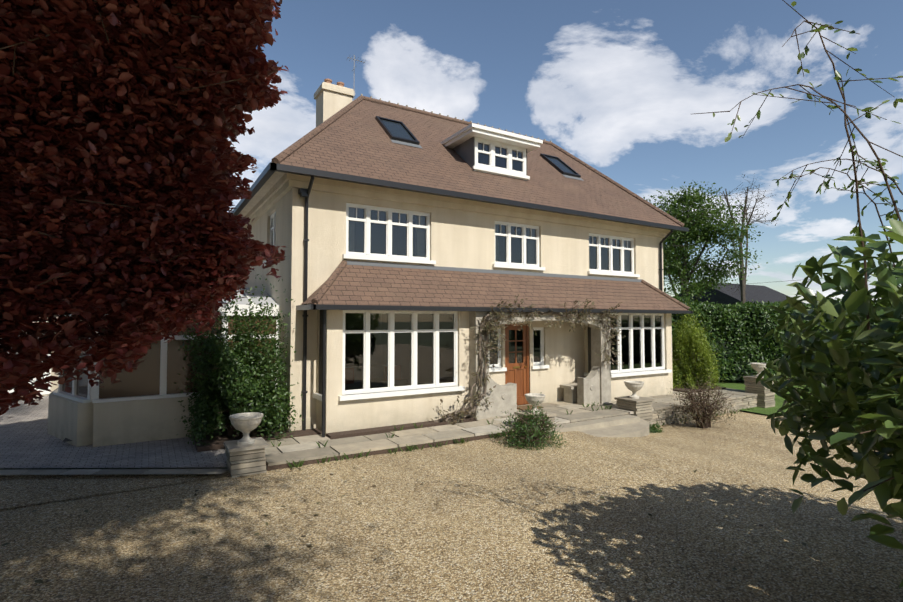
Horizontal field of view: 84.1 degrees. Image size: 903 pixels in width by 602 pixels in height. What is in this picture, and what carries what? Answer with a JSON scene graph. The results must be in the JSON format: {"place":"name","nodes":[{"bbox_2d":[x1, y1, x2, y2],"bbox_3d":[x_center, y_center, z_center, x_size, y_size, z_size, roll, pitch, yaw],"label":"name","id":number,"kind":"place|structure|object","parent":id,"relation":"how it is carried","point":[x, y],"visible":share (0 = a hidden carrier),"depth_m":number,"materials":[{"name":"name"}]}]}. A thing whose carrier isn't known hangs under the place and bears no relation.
{"place":"outdoors","nodes":[
{"label":"outdoors","id":0,"kind":"place"},
{"bbox_2d":[0,395,227,467],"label":"block paving","id":1,"kind":"structure","parent":0,"point":[27,440],"depth_m":9.10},
{"bbox_2d":[7,321,50,395],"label":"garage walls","id":2,"kind":"structure","parent":1,"relation":"on","point":[45,393],"depth_m":15.82,"materials":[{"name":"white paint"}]},
{"bbox_2d":[50,315,58,392],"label":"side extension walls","id":3,"kind":"structure","parent":1,"relation":"on","point":[53,388],"depth_m":12.52,"materials":[{"name":"beige paint"}]},
{"bbox_2d":[0,0,287,417],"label":"copper beech tree","id":4,"kind":"object","parent":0,"point":[186,191],"depth_m":4.07,"materials":[{"name":"red plant"}]},
{"bbox_2d":[48,389,278,446],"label":"conservatory base wall","id":5,"kind":"structure","parent":0,"point":[77,423],"depth_m":9.79,"materials":[{"name":"beige paint"}]},
{"bbox_2d":[53,304,279,402],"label":"sunroom frames","id":6,"kind":"structure","parent":5,"relation":"on","point":[93,395],"depth_m":10.20,"materials":[{"name":"white plastic"}]},
{"bbox_2d":[62,315,275,398],"bbox_3d":[-7.041,1.129,10.922,5.791,1.610,2.403,-1,-2,13],"label":"conservatory glass","id":7,"kind":"object","parent":6,"relation":"in","point":[143,379],"depth_m":10.17,"materials":[{"name":"clear glass"}]},
{"bbox_2d":[218,288,278,304],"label":"conservatory roof","id":8,"kind":"structure","parent":6,"relation":"on","point":[257,292],"depth_m":11.84,"materials":[{"name":"grey glass"}]},
{"bbox_2d":[2,463,347,597],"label":"fallen leaves","id":9,"kind":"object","parent":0,"point":[41,581],"depth_m":6.03,"materials":[{"name":"brown plant"}]},
{"bbox_2d":[0,412,804,470],"bbox_3d":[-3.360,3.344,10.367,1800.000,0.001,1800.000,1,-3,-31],"label":"ground","id":10,"kind":"structure","parent":0,"point":[169,468],"depth_m":9.95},
{"bbox_2d":[0,411,902,601],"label":"gravel drive","id":11,"kind":"structure","parent":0,"point":[486,520],"depth_m":5.83,"materials":[{"name":"beige gravel"}]},
{"bbox_2d":[0,470,230,508],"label":"gravel wedge","id":12,"kind":"object","parent":11,"relation":"on","point":[18,490],"depth_m":7.42,"materials":[{"name":"grey gravel"}]},
{"bbox_2d":[0,469,227,474],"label":"paving edging","id":13,"kind":"object","parent":12,"relation":"on","point":[101,471],"visible":0.96,"depth_m":7.85,"materials":[{"name":"grey stone"}]},
{"bbox_2d":[266,414,630,470],"bbox_3d":[0.853,3.216,16.323,15.070,0.475,10.000,1,-3,-31],"label":"edging","id":14,"kind":"object","parent":11,"relation":"on","point":[314,461],"visible":0.04,"depth_m":9.24,"materials":[{"name":"stone"}]},
{"bbox_2d":[237,171,672,435],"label":"house walls","id":15,"kind":"structure","parent":14,"relation":"on","point":[462,233],"depth_m":11.88,"materials":[{"name":"beige paint"}]},
{"bbox_2d":[298,188,307,196],"bbox_3d":[-3.128,-2.286,10.608,0.180,0.170,0.200,1,-3,-31],"label":"hopper","id":16,"kind":"object","parent":15,"relation":"attached to","point":[302,192],"visible":0.75,"depth_m":10.55,"materials":[{"name":"black plastic"}]},
{"bbox_2d":[314,79,354,126],"bbox_3d":[-3.810,-5.841,16.241,1.070,2.570,0.920,1,-3,-31],"label":"chimney","id":17,"kind":"object","parent":15,"relation":"on","point":[331,99],"visible":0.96,"depth_m":15.89,"materials":[{"name":"beige paint"}]},
{"bbox_2d":[347,55,365,100],"bbox_3d":[-3.085,-6.909,16.196,0.600,2.100,0.400,1,-3,-31],"label":"tv aerial","id":18,"kind":"object","parent":17,"relation":"attached to","point":[354,59],"visible":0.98,"depth_m":16.17,"materials":[{"name":"silver metal"}]},
{"bbox_2d":[232,162,688,429],"bbox_3d":[-0.146,0.271,17.042,13.450,5.415,9.030,1,-3,-31],"label":"gutter and downpipes","id":19,"kind":"object","parent":15,"relation":"attached to","point":[270,169],"visible":0.92,"depth_m":11.25,"materials":[{"name":"black plastic"}]},
{"bbox_2d":[262,203,671,400],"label":"window frames","id":20,"kind":"structure","parent":15,"relation":"attached to","point":[413,388],"depth_m":11.83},
{"bbox_2d":[272,207,661,389],"bbox_3d":[0.017,-0.055,13.314,13.311,4.104,5.751,0,-2,0],"label":"window glass","id":21,"kind":"object","parent":20,"relation":"in","point":[378,359],"visible":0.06,"depth_m":11.68,"materials":[{"name":"clear glass"}]},
{"bbox_2d":[280,100,680,226],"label":"house roof","id":22,"kind":"structure","parent":15,"relation":"on","point":[356,141],"depth_m":13.83,"materials":[{"name":"brown tile"}]},
{"bbox_2d":[271,94,684,226],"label":"roof ridge tiles","id":23,"kind":"object","parent":22,"relation":"on","point":[283,155],"visible":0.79,"depth_m":16.35,"materials":[{"name":"brown tile"}]},
{"bbox_2d":[375,116,583,180],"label":"skylight frames","id":24,"kind":"structure","parent":22,"relation":"in","point":[415,142],"depth_m":14.61,"materials":[{"name":"black metal"}]},
{"bbox_2d":[381,119,574,173],"bbox_3d":[1.113,-4.800,15.874,6.930,0.858,1.000,1,-3,-31],"label":"skylight glass","id":25,"kind":"object","parent":24,"relation":"in","point":[396,129],"visible":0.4,"depth_m":14.48,"materials":[{"name":"black glass"}]},
{"bbox_2d":[453,137,526,179],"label":"dormer cheeks","id":26,"kind":"object","parent":22,"relation":"on","point":[464,151],"visible":0.61,"depth_m":14.21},
{"bbox_2d":[472,137,529,179],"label":"dormer window frames","id":27,"kind":"structure","parent":26,"relation":"attached to","point":[491,167],"depth_m":14.35,"materials":[{"name":"white wood"}]},
{"bbox_2d":[478,142,521,171],"bbox_3d":[1.410,-4.129,14.422,1.660,0.653,0.001,1,-3,-31],"label":"dormer window glass","id":28,"kind":"object","parent":27,"relation":"in","point":[483,158],"visible":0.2,"depth_m":14.40,"materials":[{"name":"black glass"}]},
{"bbox_2d":[441,123,542,152],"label":"dormer roof","id":29,"kind":"structure","parent":22,"relation":"on","point":[471,130],"depth_m":14.16,"materials":[{"name":"white paint"}]},
{"bbox_2d":[296,260,692,436],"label":"porch pent roof trim","id":30,"kind":"structure","parent":15,"relation":"attached to","point":[324,307],"depth_m":11.70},
{"bbox_2d":[302,265,686,309],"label":"porch roof","id":31,"kind":"structure","parent":15,"relation":"attached to","point":[367,285],"depth_m":12.30,"materials":[{"name":"brown tile"}]},
{"bbox_2d":[311,260,689,309],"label":"hip tiles","id":32,"kind":"object","parent":31,"relation":"on","point":[325,287],"visible":0.81,"depth_m":10.68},
{"bbox_2d":[505,324,528,404],"bbox_3d":[1.757,1.723,13.623,0.860,2.250,0.110,1,-3,-31],"label":"front door","id":33,"kind":"structure","parent":15,"relation":"in","point":[517,373],"depth_m":13.67,"materials":[{"name":"brown wood"}]},
{"bbox_2d":[224,375,774,477],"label":"stone wall piers","id":34,"kind":"structure","parent":14,"relation":"on","point":[246,460],"depth_m":12.82,"materials":[{"name":"stone"}]},
{"bbox_2d":[229,363,766,444],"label":"stone urns","id":35,"kind":"object","parent":34,"relation":"on","point":[246,423],"visible":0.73,"depth_m":8.38,"materials":[{"name":"stone"}]},
{"bbox_2d":[265,388,757,465],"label":"paving flagstones","id":36,"kind":"object","parent":14,"relation":"on","point":[297,449],"visible":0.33,"depth_m":10.21,"materials":[{"name":"beige stone"}]},
{"bbox_2d":[271,402,753,467],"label":"weeds","id":37,"kind":"object","parent":36,"relation":"on","point":[359,455],"visible":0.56,"depth_m":9.50,"materials":[{"name":"green plant"}]},
{"bbox_2d":[517,405,542,409],"bbox_3d":[2.004,2.799,13.175,0.700,0.025,0.440,1,-3,-31],"label":"doormat","id":38,"kind":"object","parent":36,"relation":"on","point":[524,407],"visible":0.57,"depth_m":13.09,"materials":[{"name":"brown fabric"}]},
{"bbox_2d":[469,311,610,419],"bbox_3d":[2.286,1.493,13.233,4.550,2.680,0.880,1,-3,-31],"label":"stone porch frame","id":39,"kind":"object","parent":36,"relation":"on","point":[598,377],"visible":0.6,"depth_m":12.80,"materials":[{"name":"beige stone"}]},
{"bbox_2d":[501,385,593,398],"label":"porch roundels","id":40,"kind":"object","parent":39,"relation":"attached to","point":[503,396],"visible":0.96,"depth_m":12.13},
{"bbox_2d":[432,294,625,425],"bbox_3d":[2.211,1.434,12.474,5.926,3.201,0.765,1,-3,-31],"label":"wisteria vine","id":41,"kind":"object","parent":14,"relation":"on","point":[582,318],"depth_m":11.84,"materials":[{"name":"plant"}]},
{"bbox_2d":[491,392,566,452],"bbox_3d":[1.653,2.490,9.997,1.914,1.287,1.397,1,-3,-31],"label":"low shrub","id":42,"kind":"object","parent":11,"relation":"on","point":[525,442],"depth_m":9.80,"materials":[{"name":"green plant"}]},
{"bbox_2d":[553,414,648,436],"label":"porch steps","id":43,"kind":"structure","parent":11,"relation":"on","point":[628,425],"depth_m":11.57,"materials":[{"name":"beige stone"}]},
{"bbox_2d":[649,423,663,432],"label":"pier weed leaves","id":44,"kind":"object","parent":11,"relation":"on","point":[652,428],"visible":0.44,"depth_m":12.40,"materials":[{"name":"green plant"}]},
{"bbox_2d":[662,364,743,428],"bbox_3d":[6.608,2.490,13.052,2.267,1.669,1.732,0,-2,6],"label":"low shrub","id":45,"kind":"object","parent":11,"relation":"on","point":[707,424],"depth_m":12.93,"materials":[{"name":"plant"}]},
{"bbox_2d":[319,310,590,404],"bbox_3d":[0.912,0.227,15.307,11.700,5.330,5.195,1,-3,-31],"label":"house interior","id":46,"kind":"object","parent":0,"point":[321,347],"depth_m":10.60,"materials":[{"name":"beige paint"}]},
{"bbox_2d":[191,382,725,451],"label":"flower bed soil","id":47,"kind":"structure","parent":0,"point":[216,442],"depth_m":10.20,"materials":[{"name":"brown soil"}]},
{"bbox_2d":[174,274,305,445],"bbox_3d":[-3.977,1.038,10.073,2.860,3.860,2.795,1,-3,-31],"label":"shrub","id":48,"kind":"object","parent":47,"relation":"on","point":[264,395],"depth_m":9.63,"materials":[{"name":"green plant"}]},
{"bbox_2d":[672,299,726,388],"bbox_3d":[8.216,1.498,17.219,2.323,3.889,2.205,1,-3,-31],"label":"conifer shrub","id":49,"kind":"object","parent":47,"relation":"on","point":[702,351],"depth_m":16.90,"materials":[{"name":"green plant"}]},
{"bbox_2d":[227,0,902,303],"label":"sky","id":50,"kind":"structure","parent":0,"point":[620,86],"materials":[{"name":"blue"}]},
{"bbox_2d":[307,467,873,601],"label":"fallen leaves","id":51,"kind":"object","parent":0,"point":[803,543],"depth_m":5.52,"materials":[{"name":"brown plant"}]},
{"bbox_2d":[678,380,819,414],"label":"lawn","id":52,"kind":"structure","parent":0,"point":[740,385],"depth_m":17.46,"materials":[{"name":"green plant"}]},
{"bbox_2d":[643,180,767,304],"bbox_3d":[14.289,-1.664,30.267,8.289,10.913,7.502,1,-3,-31],"label":"tree","id":53,"kind":"object","parent":52,"relation":"on","point":[697,236],"depth_m":29.32,"materials":[{"name":"green plant"}]},
{"bbox_2d":[705,173,783,302],"bbox_3d":[20.769,-2.304,36.160,5.473,12.651,6.048,1,-3,-31],"label":"bare tree","id":54,"kind":"object","parent":52,"relation":"on","point":[742,285],"depth_m":35.54,"materials":[{"name":"brown plant"}]},
{"bbox_2d":[672,295,892,380],"bbox_3d":[14.166,1.535,21.207,16.279,3.562,2.512,0,-2,-1],"label":"hedge","id":55,"kind":"object","parent":52,"relation":"on","point":[745,307],"depth_m":20.40,"materials":[{"name":"green plant"}]},
{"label":"distant house walls","id":56,"kind":"object","parent":52,"relation":"on","visible":0},
{"bbox_2d":[679,283,803,305],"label":"roof","id":57,"kind":"structure","parent":56,"relation":"on","point":[727,295],"depth_m":44.52,"materials":[{"name":"tile"}]},
{"bbox_2d":[695,0,902,587],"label":"bush","id":58,"kind":"object","parent":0,"point":[877,354],"depth_m":3.68,"materials":[{"name":"green plant"}]},
{"bbox_2d":[713,1,902,304],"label":"small bush leaves","id":59,"kind":"object","parent":58,"relation":"attached to","point":[867,115],"visible":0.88,"depth_m":3.70,"materials":[{"name":"green plant"}]}
]}

